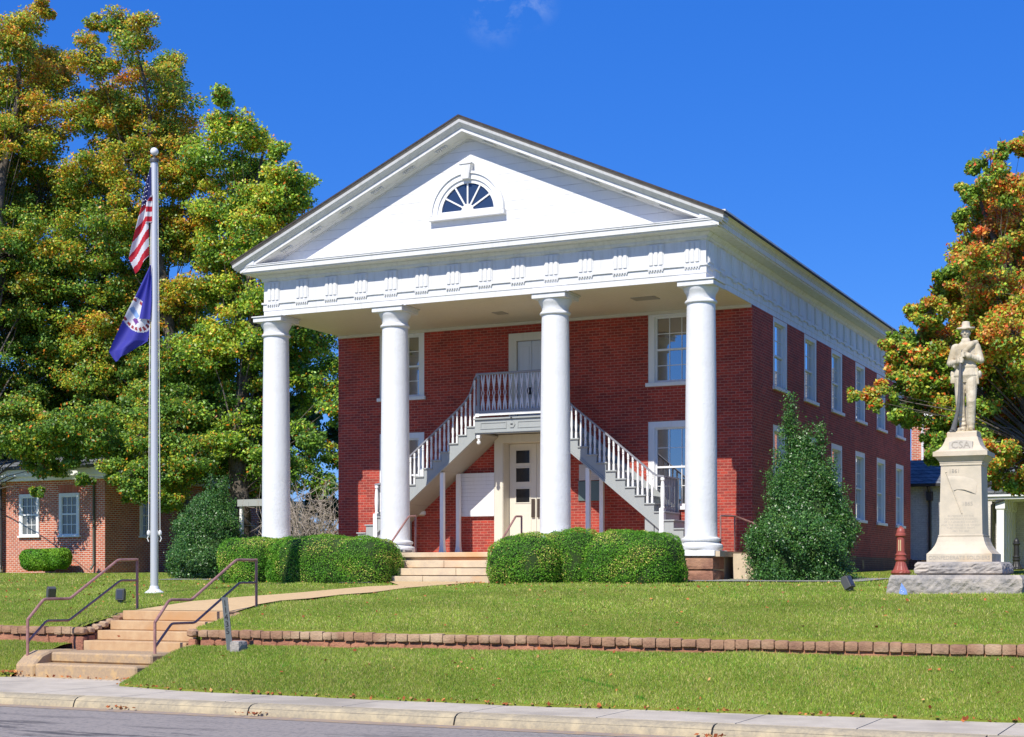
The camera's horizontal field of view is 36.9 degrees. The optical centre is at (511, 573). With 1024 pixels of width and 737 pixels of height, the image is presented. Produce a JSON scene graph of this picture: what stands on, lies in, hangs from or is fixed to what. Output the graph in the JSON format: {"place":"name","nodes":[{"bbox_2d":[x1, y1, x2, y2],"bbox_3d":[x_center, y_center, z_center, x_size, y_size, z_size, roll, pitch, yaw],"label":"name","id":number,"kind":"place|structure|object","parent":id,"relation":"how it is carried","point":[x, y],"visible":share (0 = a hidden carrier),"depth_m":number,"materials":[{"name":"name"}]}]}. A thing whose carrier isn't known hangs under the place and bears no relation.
{"place":"outdoors","nodes":[
{"label":"outdoors","id":0,"kind":"place"},
{"bbox_2d":[0,641,68,676],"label":"bank","id":1,"kind":"structure","parent":0,"point":[7,674],"depth_m":26.87,"materials":[{"name":"green plant"}]},
{"bbox_2d":[138,581,468,610],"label":"path","id":2,"kind":"structure","parent":0,"point":[238,603],"depth_m":30.42,"materials":[{"name":"beige concrete"}]},
{"bbox_2d":[0,706,621,736],"bbox_3d":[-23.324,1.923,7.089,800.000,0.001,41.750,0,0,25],"label":"street","id":3,"kind":"structure","parent":0,"point":[28,722],"depth_m":19.21,"materials":[{"name":"grey asphalt"}]},
{"bbox_2d":[0,704,684,736],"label":"gutter","id":4,"kind":"object","parent":3,"relation":"on","point":[364,722],"depth_m":19.92,"materials":[{"name":"grey concrete"}]},
{"bbox_2d":[0,692,1023,736],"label":"kerb","id":5,"kind":"structure","parent":3,"relation":"on","point":[624,726],"depth_m":19.42,"materials":[{"name":"beige concrete"}]},
{"bbox_2d":[0,569,1023,645],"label":"lawn","id":6,"kind":"structure","parent":0,"point":[724,637],"depth_m":25.16,"materials":[{"name":"green plant"}]},
{"bbox_2d":[0,625,87,648],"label":"retaining wall","id":7,"kind":"structure","parent":6,"relation":"on","point":[58,634],"depth_m":27.96,"materials":[{"name":"stone"}]},
{"bbox_2d":[19,547,72,571],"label":"shrub","id":8,"kind":"object","parent":6,"relation":"on","point":[48,559],"visible":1,"depth_m":57.18,"materials":[{"name":"green plant"}]},
{"bbox_2d":[46,586,55,597],"bbox_3d":[-9.601,0.433,31.954,0.170,0.344,0.191,0,0,-32],"label":"floodlight","id":9,"kind":"object","parent":6,"relation":"on","point":[50,591],"visible":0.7,"depth_m":31.89,"materials":[{"name":"grey metal"}]},
{"bbox_2d":[0,0,105,497],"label":"maple tree","id":10,"kind":"object","parent":6,"relation":"on","point":[31,435],"visible":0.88,"depth_m":61.47,"materials":[{"name":"green plant"}]},
{"bbox_2d":[115,589,125,602],"bbox_3d":[-7.803,0.464,30.585,0.170,0.346,0.170,0,0,5],"label":"floodlight","id":11,"kind":"object","parent":6,"relation":"on","point":[120,596],"visible":0.92,"depth_m":30.51,"materials":[{"name":"grey metal"}]},
{"bbox_2d":[0,451,258,572],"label":"annex","id":12,"kind":"object","parent":6,"relation":"on","point":[99,527],"visible":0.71,"depth_m":58.81,"materials":[{"name":"red brick"}]},
{"bbox_2d":[17,494,40,537],"bbox_3d":[-18.641,-2.242,59.198,1.100,1.670,0.110,0,0,25],"label":"window","id":13,"kind":"structure","parent":12,"relation":"in","point":[29,507],"depth_m":59.25,"materials":[{"name":"white paint"}]},
{"bbox_2d":[57,493,80,536],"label":"window","id":14,"kind":"structure","parent":12,"relation":"in","point":[69,503],"depth_m":58.37,"materials":[{"name":"white paint"}]},
{"bbox_2d":[139,499,158,537],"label":"window","id":15,"kind":"structure","parent":12,"relation":"in","point":[143,509],"depth_m":59.73,"materials":[{"name":"grey glass"}]},
{"bbox_2d":[39,4,231,520],"bbox_3d":[-15.174,-11.691,61.622,8.204,23.668,15.298,0,0,-12],"label":"maple tree","id":16,"kind":"object","parent":6,"relation":"on","point":[110,425],"visible":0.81,"depth_m":60.95,"materials":[{"name":"green plant"}]},
{"bbox_2d":[145,147,162,592],"bbox_3d":[-7.876,-4.433,33.776,0.440,9.912,0.440,0,0,25],"label":"flagpole","id":17,"kind":"object","parent":6,"relation":"on","point":[153,532],"visible":0.95,"depth_m":33.71,"materials":[{"name":"grey metal"}]},
{"bbox_2d":[109,265,150,360],"bbox_3d":[-8.398,-5.743,33.726,0.957,2.136,0.180,0,0,0],"label":"state flag","id":18,"kind":"object","parent":17,"relation":"hanging from","point":[132,333],"visible":1,"depth_m":33.75,"materials":[{"name":"blue fabric"}]},
{"bbox_2d":[129,167,151,273],"bbox_3d":[-8.158,-7.777,33.725,0.517,2.351,0.136,0,0,11],"label":"us flag","id":19,"kind":"object","parent":17,"relation":"hanging from","point":[139,253],"visible":1,"depth_m":33.73,"materials":[{"name":"red fabric"}]},
{"bbox_2d":[158,578,220,579],"bbox_3d":[-8.177,0.128,43.597,3.200,0.058,2.500,0,0,25],"label":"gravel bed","id":20,"kind":"object","parent":6,"relation":"on","point":[182,579],"depth_m":42.86,"materials":[{"name":"gravel"}]},
{"bbox_2d":[163,470,247,578],"bbox_3d":[-8.603,-1.319,44.400,2.929,3.467,2.944,0,0,-14],"label":"holly bush","id":21,"kind":"object","parent":6,"relation":"on","point":[208,524],"visible":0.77,"depth_m":43.73,"materials":[{"name":"green plant"}]},
{"bbox_2d":[161,82,337,537],"bbox_3d":[-10.243,-9.324,61.384,7.358,19.002,8.404,0,0,-21],"label":"maple tree","id":22,"kind":"object","parent":6,"relation":"on","point":[265,199],"visible":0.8,"depth_m":59.74,"materials":[{"name":"green plant"}]},
{"bbox_2d":[215,535,296,582],"bbox_3d":[-6.478,-0.244,40.133,2.150,1.546,2.185,0,0,25],"label":"hedge bush","id":23,"kind":"object","parent":6,"relation":"on","point":[263,550],"visible":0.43,"depth_m":39.32,"materials":[{"name":"green plant"}]},
{"bbox_2d":[237,499,304,536],"bbox_3d":[-9.395,-1.367,59.955,1.250,2.980,2.800,0,0,25],"label":"canopy","id":24,"kind":"object","parent":6,"relation":"on","point":[249,502],"visible":0.19,"depth_m":58.98,"materials":[{"name":"grey paint"}]},
{"bbox_2d":[251,509,309,536],"bbox_3d":[-10.203,-1.222,63.891,9.095,3.384,4.204,0,0,25],"label":"bare shrub","id":25,"kind":"object","parent":6,"relation":"on","point":[255,531],"visible":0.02,"depth_m":63.95,"materials":[{"name":"grey plant"}]},
{"bbox_2d":[241,469,337,537],"bbox_3d":[-7.459,-1.731,57.194,7.957,4.444,5.942,0,0,25],"label":"bare shrub","id":26,"kind":"object","parent":6,"relation":"on","point":[305,528],"visible":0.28,"depth_m":56.56,"materials":[{"name":"grey plant"}]},
{"bbox_2d":[246,402,337,534],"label":"dark tree","id":27,"kind":"object","parent":6,"relation":"on","point":[332,434],"visible":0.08,"depth_m":70.90,"materials":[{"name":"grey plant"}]},
{"bbox_2d":[271,533,404,583],"bbox_3d":[-4.401,-0.248,39.096,3.382,1.617,2.205,0,0,25],"label":"hedge bush","id":28,"kind":"object","parent":6,"relation":"on","point":[322,557],"visible":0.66,"depth_m":38.22,"materials":[{"name":"green plant"}]},
{"bbox_2d":[390,549,493,582],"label":"porch steps","id":29,"kind":"structure","parent":6,"relation":"on","point":[469,567],"depth_m":38.42,"materials":[{"name":"concrete"}]},
{"bbox_2d":[488,515,522,582],"bbox_3d":[-0.153,-0.605,37.976,0.052,1.756,1.892,0,0,25],"label":"handrail","id":30,"kind":"object","parent":29,"relation":"on","point":[510,525],"visible":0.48,"depth_m":38.33,"materials":[{"name":"metal"}]},
{"bbox_2d":[0,576,1023,736],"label":"fallen leaves","id":31,"kind":"object","parent":6,"relation":"on","point":[964,718],"visible":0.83,"depth_m":22.76,"materials":[{"name":"brown plant"}]},
{"bbox_2d":[485,526,597,583],"bbox_3d":[0.856,-0.278,36.707,2.652,1.739,2.665,0,0,25],"label":"hedge bush","id":32,"kind":"object","parent":6,"relation":"on","point":[550,557],"visible":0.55,"depth_m":36.04,"materials":[{"name":"green plant"}]},
{"bbox_2d":[230,114,925,579],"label":"courthouse","id":33,"kind":"structure","parent":6,"relation":"on","point":[520,326],"depth_m":41.10,"materials":[{"name":"red brick"}]},
{"bbox_2d":[377,333,425,401],"bbox_3d":[-3.194,-6.062,44.832,1.612,2.011,0.270,0,0,25],"label":"window","id":34,"kind":"structure","parent":33,"relation":"in","point":[415,340],"depth_m":44.71,"materials":[{"name":"white paint"}]},
{"bbox_2d":[380,432,425,514],"bbox_3d":[-3.194,-2.915,44.832,1.612,2.396,0.270,0,0,25],"label":"window","id":35,"kind":"structure","parent":33,"relation":"in","point":[416,439],"depth_m":44.70,"materials":[{"name":"white paint"}]},
{"bbox_2d":[392,515,416,551],"bbox_3d":[-2.958,-0.640,39.437,0.052,1.826,2.022,0,0,25],"label":"handrail","id":36,"kind":"object","parent":33,"relation":"on","point":[403,524],"visible":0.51,"depth_m":40.28,"materials":[{"name":"metal"}]},
{"bbox_2d":[428,161,505,222],"bbox_3d":[-1.173,-9.857,39.419,2.180,1.400,0.210,0,0,25],"label":"fan window","id":37,"kind":"structure","parent":33,"relation":"in","point":[468,193],"depth_m":39.44,"materials":[{"name":"white paint"}]},
{"bbox_2d":[494,433,539,541],"bbox_3d":[0.526,-2.232,42.863,2.550,3.370,0.950,0,0,25],"label":"entrance door","id":38,"kind":"structure","parent":33,"relation":"in","point":[516,463],"depth_m":43.33,"materials":[{"name":"beige paint"}]},
{"bbox_2d":[509,332,540,416],"bbox_3d":[0.545,-5.532,42.926,1.370,2.450,0.100,0,0,25],"label":"upper door","id":39,"kind":"structure","parent":33,"relation":"in","point":[525,355],"depth_m":43.01,"materials":[{"name":"beige paint"}]},
{"bbox_2d":[578,481,598,500],"bbox_3d":[2.137,-2.282,42.199,0.670,0.550,0.043,0,0,25],"label":"plaque","id":40,"kind":"object","parent":33,"relation":"attached to","point":[594,490],"visible":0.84,"depth_m":42.15,"materials":[{"name":"grey"}]},
{"bbox_2d":[579,464,598,480],"bbox_3d":[2.136,-2.797,42.207,0.620,0.440,0.028,0,0,25],"label":"notice","id":41,"kind":"object","parent":33,"relation":"attached to","point":[582,473],"visible":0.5,"depth_m":42.27,"materials":[{"name":"paper"}]},
{"bbox_2d":[645,312,686,386],"bbox_3d":[4.383,-6.062,41.228,1.612,2.011,0.270,0,0,25],"label":"window","id":42,"kind":"structure","parent":33,"relation":"in","point":[666,332],"depth_m":41.38,"materials":[{"name":"glass"}]},
{"bbox_2d":[648,420,684,509],"bbox_3d":[4.383,-2.915,41.228,1.612,2.396,0.270,0,0,25],"label":"window","id":43,"kind":"structure","parent":33,"relation":"in","point":[666,439],"depth_m":41.36,"materials":[{"name":"white paint"}]},
{"bbox_2d":[720,515,756,551],"bbox_3d":[5.666,-0.969,37.830,1.988,0.984,0.604,0,0,-35],"label":"handrail","id":44,"kind":"object","parent":33,"relation":"attached to","point":[735,516],"visible":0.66,"depth_m":38.05,"materials":[{"name":"metal"}]},
{"bbox_2d":[773,424,786,475],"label":"window","id":45,"kind":"structure","parent":33,"relation":"in","point":[777,442],"depth_m":42.83,"materials":[{"name":"white paint"}]},
{"bbox_2d":[773,316,789,394],"bbox_3d":[7.419,-6.068,42.735,0.270,2.006,1.612,0,0,25],"label":"window","id":46,"kind":"structure","parent":33,"relation":"in","point":[779,327],"depth_m":43.05,"materials":[{"name":"glass"}]},
{"bbox_2d":[804,334,819,406],"bbox_3d":[8.841,-6.068,45.725,0.270,2.006,1.612,0,0,25],"label":"window","id":47,"kind":"structure","parent":33,"relation":"in","point":[809,343],"depth_m":46.11,"materials":[{"name":"white paint"}]},
{"bbox_2d":[831,443,841,499],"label":"window","id":48,"kind":"structure","parent":33,"relation":"in","point":[836,449],"depth_m":49.19,"materials":[{"name":"white paint"}]},
{"bbox_2d":[831,348,844,416],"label":"window","id":49,"kind":"structure","parent":33,"relation":"in","point":[836,357],"depth_m":49.06,"materials":[{"name":"white paint"}]},
{"bbox_2d":[855,362,867,425],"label":"window","id":50,"kind":"structure","parent":33,"relation":"in","point":[859,369],"depth_m":52.15,"materials":[{"name":"white paint"}]},
{"bbox_2d":[855,450,867,523],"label":"window","id":51,"kind":"structure","parent":33,"relation":"in","point":[859,456],"depth_m":52.15,"materials":[{"name":"white paint"}]},
{"bbox_2d":[876,374,887,433],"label":"window","id":52,"kind":"structure","parent":33,"relation":"in","point":[880,417],"depth_m":55.17,"materials":[{"name":"white paint"}]},
{"bbox_2d":[876,458,887,525],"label":"window","id":53,"kind":"structure","parent":33,"relation":"in","point":[880,462],"depth_m":55.17,"materials":[{"name":"white paint"}]},
{"bbox_2d":[896,392,905,440],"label":"window","id":54,"kind":"structure","parent":33,"relation":"in","point":[899,431],"depth_m":58.17,"materials":[{"name":"white paint"}]},
{"bbox_2d":[896,464,905,528],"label":"window","id":55,"kind":"structure","parent":33,"relation":"in","point":[899,468],"depth_m":58.17,"materials":[{"name":"white paint"}]},
{"bbox_2d":[580,529,689,583],"bbox_3d":[2.868,-0.238,35.583,2.483,1.666,2.202,0,0,25],"label":"hedge bush","id":56,"kind":"object","parent":6,"relation":"on","point":[630,556],"visible":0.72,"depth_m":34.80,"materials":[{"name":"green plant"}]},
{"bbox_2d":[733,553,760,578],"bbox_3d":[6.186,-0.037,37.929,0.990,0.920,1.600,0,0,25],"label":"side step","id":57,"kind":"object","parent":6,"relation":"on","point":[740,572],"visible":0.21,"depth_m":37.34,"materials":[{"name":"concrete"}]},
{"bbox_2d":[685,578,888,580],"bbox_3d":[6.436,0.133,36.371,4.600,0.069,3.000,0,0,25],"label":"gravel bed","id":58,"kind":"object","parent":6,"relation":"on","point":[857,579],"visible":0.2,"depth_m":35.83,"materials":[{"name":"grey gravel"}]},
{"bbox_2d":[738,388,862,581],"bbox_3d":[6.802,-1.993,36.451,3.042,4.885,3.090,0,0,25],"label":"holly bush","id":59,"kind":"object","parent":6,"relation":"on","point":[804,529],"visible":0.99,"depth_m":35.89,"materials":[{"name":"green plant"}]},
{"bbox_2d":[841,576,854,591],"bbox_3d":[5.917,0.196,27.000,0.208,0.334,0.170,0,0,44],"label":"floodlight","id":60,"kind":"object","parent":6,"relation":"on","point":[847,582],"visible":0.92,"depth_m":26.94,"materials":[{"name":"grey metal"}]},
{"bbox_2d":[891,526,910,574],"bbox_3d":[10.123,-0.552,39.933,0.556,1.390,0.556,0,0,25],"label":"bollard","id":61,"kind":"object","parent":6,"relation":"on","point":[900,568],"visible":0.91,"depth_m":39.83,"materials":[{"name":"red metal"}]},
{"bbox_2d":[899,583,906,594],"bbox_3d":[6.600,0.279,25.872,0.145,0.260,0.029,0,0,25],"label":"grave flag","id":62,"kind":"object","parent":6,"relation":"on","point":[903,590],"visible":0.93,"depth_m":25.87,"materials":[{"name":"blue fabric"}]},
{"bbox_2d":[845,131,1023,497],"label":"maple tree","id":63,"kind":"object","parent":6,"relation":"on","point":[978,279],"visible":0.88,"depth_m":38.80,"materials":[{"name":"multicoloured plant"}]},
{"bbox_2d":[886,321,1023,593],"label":"soldier monument","id":64,"kind":"object","parent":6,"relation":"on","point":[963,555],"visible":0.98,"depth_m":26.40,"materials":[{"name":"grey stone"}]},
{"bbox_2d":[911,460,1023,568],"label":"white wing","id":65,"kind":"structure","parent":6,"relation":"on","point":[925,499],"depth_m":60.34,"materials":[{"name":"white paint"}]},
{"bbox_2d":[988,486,1023,563],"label":"covered walk","id":66,"kind":"structure","parent":6,"relation":"on","point":[1005,506],"depth_m":57.17,"materials":[{"name":"white paint"}]},
{"bbox_2d":[1012,538,1022,569],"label":"bollard","id":67,"kind":"object","parent":6,"relation":"on","point":[1016,564],"visible":0.85,"depth_m":55.45,"materials":[{"name":"black metal"}]},
{"bbox_2d":[0,676,1023,735],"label":"pavement","id":68,"kind":"structure","parent":0,"point":[69,686],"depth_m":19.84,"materials":[{"name":"grey concrete"}]},
{"bbox_2d":[16,610,237,679],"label":"street steps","id":69,"kind":"structure","parent":68,"relation":"on","point":[111,654],"depth_m":26.75,"materials":[{"name":"concrete"}]},
{"bbox_2d":[26,558,138,655],"bbox_3d":[-7.764,0.713,27.887,0.052,2.021,2.972,0,0,25],"label":"handrail","id":70,"kind":"object","parent":69,"relation":"on","point":[28,639],"visible":0.94,"depth_m":27.82,"materials":[{"name":"metal"}]},
{"bbox_2d":[72,612,122,649],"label":"cheek wall","id":71,"kind":"structure","parent":69,"relation":"on","point":[91,629],"depth_m":27.76,"materials":[{"name":"stone"}]},
{"bbox_2d":[153,559,257,653],"bbox_3d":[-5.409,0.643,27.298,0.052,1.860,3.012,0,0,25],"label":"handrail","id":72,"kind":"object","parent":69,"relation":"on","point":[155,643],"visible":0.94,"depth_m":27.12,"materials":[{"name":"metal"}]},
{"bbox_2d":[187,612,241,644],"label":"cheek wall","id":73,"kind":"structure","parent":69,"relation":"on","point":[192,633],"depth_m":26.49,"materials":[{"name":"stone"}]},
{"bbox_2d":[0,572,1023,587],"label":"lawn grass","id":74,"kind":"structure","parent":0,"point":[183,583],"depth_m":37.36,"materials":[{"name":"green plant"}]},
{"bbox_2d":[0,0,1023,532],"label":"sky","id":75,"kind":"structure","parent":0,"point":[842,133],"materials":[{"name":"blue"}]},
{"bbox_2d":[0,639,1023,723],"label":"bank","id":76,"kind":"structure","parent":0,"point":[783,712],"depth_m":20.55,"materials":[{"name":"green plant"}]},
{"bbox_2d":[221,597,231,650],"bbox_3d":[-4.707,0.868,25.379,0.100,0.972,0.031,-6,-1,11],"label":"number marker","id":77,"kind":"object","parent":76,"relation":"on","point":[226,617],"visible":0.94,"depth_m":25.37,"materials":[{"name":"grey"}]},
{"bbox_2d":[230,640,246,651],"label":"concrete block","id":78,"kind":"structure","parent":76,"relation":"on","point":[237,646],"depth_m":25.21,"materials":[{"name":"grey concrete"}]},
{"bbox_2d":[198,630,1023,657],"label":"retaining wall","id":79,"kind":"structure","parent":76,"relation":"on","point":[419,641],"depth_m":23.29,"materials":[{"name":"stone"}]},
{"bbox_3d":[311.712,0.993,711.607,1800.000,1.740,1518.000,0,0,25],"label":"ground","id":80,"kind":"structure","parent":0,"visible":0},
{"bbox_2d":[911,397,1023,459],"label":"brick block","id":81,"kind":"structure","parent":80,"relation":"on","point":[917,450],"depth_m":68.37,"materials":[{"name":"red brick"}]}
]}

